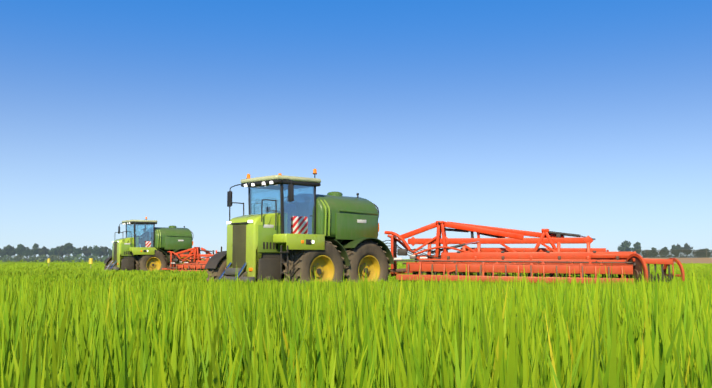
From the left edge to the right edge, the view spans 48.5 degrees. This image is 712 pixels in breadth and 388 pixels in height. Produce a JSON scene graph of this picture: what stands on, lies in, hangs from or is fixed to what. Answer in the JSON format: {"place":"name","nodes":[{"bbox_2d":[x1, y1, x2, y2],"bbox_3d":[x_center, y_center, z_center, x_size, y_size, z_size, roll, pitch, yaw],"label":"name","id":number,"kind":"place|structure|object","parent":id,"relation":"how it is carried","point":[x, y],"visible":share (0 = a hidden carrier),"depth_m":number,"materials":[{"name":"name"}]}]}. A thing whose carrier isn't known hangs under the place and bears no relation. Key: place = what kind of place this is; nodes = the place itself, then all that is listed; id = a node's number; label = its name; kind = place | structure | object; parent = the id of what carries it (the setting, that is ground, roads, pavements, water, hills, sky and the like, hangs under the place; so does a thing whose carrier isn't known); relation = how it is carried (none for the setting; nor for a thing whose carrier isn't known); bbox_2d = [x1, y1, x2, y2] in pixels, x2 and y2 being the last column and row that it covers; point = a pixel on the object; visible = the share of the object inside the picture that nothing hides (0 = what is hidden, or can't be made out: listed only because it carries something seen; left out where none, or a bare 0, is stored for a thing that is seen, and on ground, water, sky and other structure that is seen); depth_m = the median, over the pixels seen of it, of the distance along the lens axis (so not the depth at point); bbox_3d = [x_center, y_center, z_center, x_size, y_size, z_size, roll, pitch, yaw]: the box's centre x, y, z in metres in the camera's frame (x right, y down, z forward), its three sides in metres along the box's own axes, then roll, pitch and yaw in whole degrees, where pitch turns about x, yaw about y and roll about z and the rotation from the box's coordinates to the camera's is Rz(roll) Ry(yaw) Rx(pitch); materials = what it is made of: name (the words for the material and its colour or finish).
{"place":"outdoors","nodes":[
{"label":"outdoors","id":0,"kind":"place"},
{"bbox_2d":[0,259,418,263],"bbox_3d":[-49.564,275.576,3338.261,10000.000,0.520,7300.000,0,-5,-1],"label":"field ground","id":1,"kind":"structure","parent":0,"point":[37,261],"depth_m":315.73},
{"bbox_2d":[0,248,6,256],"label":"tree","id":2,"kind":"object","parent":1,"relation":"on","point":[2,253],"visible":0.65,"depth_m":402.46,"materials":[{"name":"green plant"}]},
{"bbox_2d":[3,245,13,261],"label":"tree","id":3,"kind":"object","parent":1,"relation":"on","point":[9,250],"visible":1,"depth_m":399.33,"materials":[{"name":"green plant"}]},
{"bbox_2d":[1,255,19,261],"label":"hedge","id":4,"kind":"object","parent":1,"relation":"on","point":[4,258],"visible":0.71,"depth_m":381.17,"materials":[{"name":"green plant"}]},
{"bbox_2d":[14,244,24,261],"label":"tree","id":5,"kind":"object","parent":1,"relation":"on","point":[19,249],"visible":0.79,"depth_m":404.02,"materials":[{"name":"green plant"}]},
{"bbox_2d":[13,254,38,261],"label":"hedge","id":6,"kind":"object","parent":1,"relation":"on","point":[21,257],"visible":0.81,"depth_m":381.62,"materials":[{"name":"green plant"}]},
{"bbox_2d":[20,248,32,258],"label":"tree","id":7,"kind":"object","parent":1,"relation":"on","point":[27,252],"visible":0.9,"depth_m":400.66,"materials":[{"name":"green plant"}]},
{"bbox_2d":[30,243,40,260],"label":"tree","id":8,"kind":"object","parent":1,"relation":"on","point":[35,247],"visible":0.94,"depth_m":399.56,"materials":[{"name":"green plant"}]},
{"bbox_2d":[29,255,56,261],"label":"hedge","id":9,"kind":"object","parent":1,"relation":"on","point":[41,258],"visible":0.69,"depth_m":379.65,"materials":[{"name":"green plant"}]},
{"bbox_2d":[37,247,48,255],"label":"tree","id":10,"kind":"object","parent":1,"relation":"on","point":[43,251],"visible":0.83,"depth_m":398.78,"materials":[{"name":"green plant"}]},
{"bbox_2d":[47,248,58,261],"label":"tree","id":11,"kind":"object","parent":1,"relation":"on","point":[52,251],"visible":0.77,"depth_m":401.21,"materials":[{"name":"green plant"}]},
{"bbox_2d":[56,245,66,256],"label":"tree","id":12,"kind":"object","parent":1,"relation":"on","point":[61,253],"visible":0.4,"depth_m":400.81,"materials":[{"name":"green plant"}]},
{"bbox_2d":[49,254,75,261],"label":"hedge","id":13,"kind":"object","parent":1,"relation":"on","point":[57,257],"visible":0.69,"depth_m":380.56,"materials":[{"name":"green plant"}]},
{"bbox_2d":[62,242,73,261],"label":"tree","id":14,"kind":"object","parent":1,"relation":"on","point":[68,248],"visible":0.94,"depth_m":398.57,"materials":[{"name":"green plant"}]},
{"bbox_2d":[72,247,82,255],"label":"tree","id":15,"kind":"object","parent":1,"relation":"on","point":[76,251],"visible":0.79,"depth_m":398.34,"materials":[{"name":"green plant"}]},
{"bbox_2d":[63,253,95,261],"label":"hedge","id":16,"kind":"object","parent":1,"relation":"on","point":[77,259],"visible":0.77,"depth_m":379.31,"materials":[{"name":"green plant"}]},
{"bbox_2d":[78,246,90,255],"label":"tree","id":17,"kind":"object","parent":1,"relation":"on","point":[84,248],"visible":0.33,"depth_m":426.95,"materials":[{"name":"green plant"}]},
{"bbox_2d":[83,250,91,256],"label":"tree","id":18,"kind":"object","parent":1,"relation":"on","point":[87,253],"visible":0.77,"depth_m":402.89,"materials":[{"name":"green plant"}]},
{"bbox_2d":[88,245,101,255],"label":"tree","id":19,"kind":"object","parent":1,"relation":"on","point":[96,250],"visible":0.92,"depth_m":399.59,"materials":[{"name":"green plant"}]},
{"bbox_2d":[87,254,109,261],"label":"hedge","id":20,"kind":"object","parent":1,"relation":"on","point":[102,259],"visible":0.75,"depth_m":379.26,"materials":[{"name":"green plant"}]},
{"bbox_2d":[100,246,108,255],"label":"tree","id":21,"kind":"object","parent":1,"relation":"on","point":[105,251],"visible":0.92,"depth_m":403.75,"materials":[{"name":"green plant"}]},
{"bbox_2d":[103,217,197,270],"bbox_3d":[-14.234,3.832,56.066,6.837,4.409,3.640,3,-6,-34],"label":"green tractor","id":22,"kind":"object","parent":1,"relation":"on","point":[130,253],"visible":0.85,"depth_m":54.78,"materials":[{"name":"metal"}]},
{"bbox_2d":[162,247,217,271],"bbox_3d":[-9.883,4.717,54.002,7.082,2.211,3.208,-1,-5,7],"label":"farm implement","id":23,"kind":"object","parent":1,"relation":"on","point":[194,264],"visible":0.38,"depth_m":54.04,"materials":[{"name":"metal"}]},
{"bbox_2d":[204,169,393,283],"bbox_3d":[-1.681,1.449,27.328,6.837,4.449,3.640,4,-6,-43],"label":"green tractor","id":24,"kind":"object","parent":1,"relation":"on","point":[296,227],"visible":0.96,"depth_m":25.97,"materials":[{"name":"metal"}]},
{"bbox_2d":[0,262,711,387],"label":"crop plants","id":25,"kind":"object","parent":1,"relation":"on","point":[76,325],"visible":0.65,"depth_m":1.65,"materials":[{"name":"green plant"}]},
{"bbox_2d":[382,221,684,284],"bbox_3d":[5.753,2.303,28.000,10.526,2.763,3.196,-1,-5,13],"label":"farm implement","id":26,"kind":"object","parent":1,"relation":"on","point":[506,260],"visible":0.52,"depth_m":27.59,"materials":[{"name":"metal"}]},
{"bbox_2d":[617,240,632,251],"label":"tree","id":27,"kind":"object","parent":1,"relation":"on","point":[625,246],"visible":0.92,"depth_m":397.36,"materials":[{"name":"green plant"}]},
{"bbox_2d":[631,241,640,253],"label":"tree","id":28,"kind":"object","parent":1,"relation":"on","point":[637,245],"visible":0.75,"depth_m":406.99,"materials":[{"name":"green plant"}]},
{"bbox_2d":[635,249,711,256],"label":"hedge","id":29,"kind":"object","parent":1,"relation":"on","point":[706,254],"visible":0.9,"depth_m":397.24,"materials":[{"name":"green plant"}]},
{"bbox_2d":[671,245,679,253],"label":"tree","id":30,"kind":"object","parent":1,"relation":"on","point":[673,247],"visible":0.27,"depth_m":407.28,"materials":[{"name":"green plant"}]},
{"bbox_2d":[682,243,692,253],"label":"tree","id":31,"kind":"object","parent":1,"relation":"on","point":[686,246],"visible":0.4,"depth_m":414.03,"materials":[{"name":"green plant"}]},
{"bbox_2d":[0,0,711,258],"label":"sky","id":32,"kind":"structure","parent":0,"point":[593,118],"materials":[{"name":"blue"}]},
{"bbox_2d":[625,258,711,263],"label":"bare soil strip","id":33,"kind":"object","parent":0,"point":[696,260],"visible":0.29,"depth_m":312.22,"materials":[{"name":"beige soil"}]}
]}

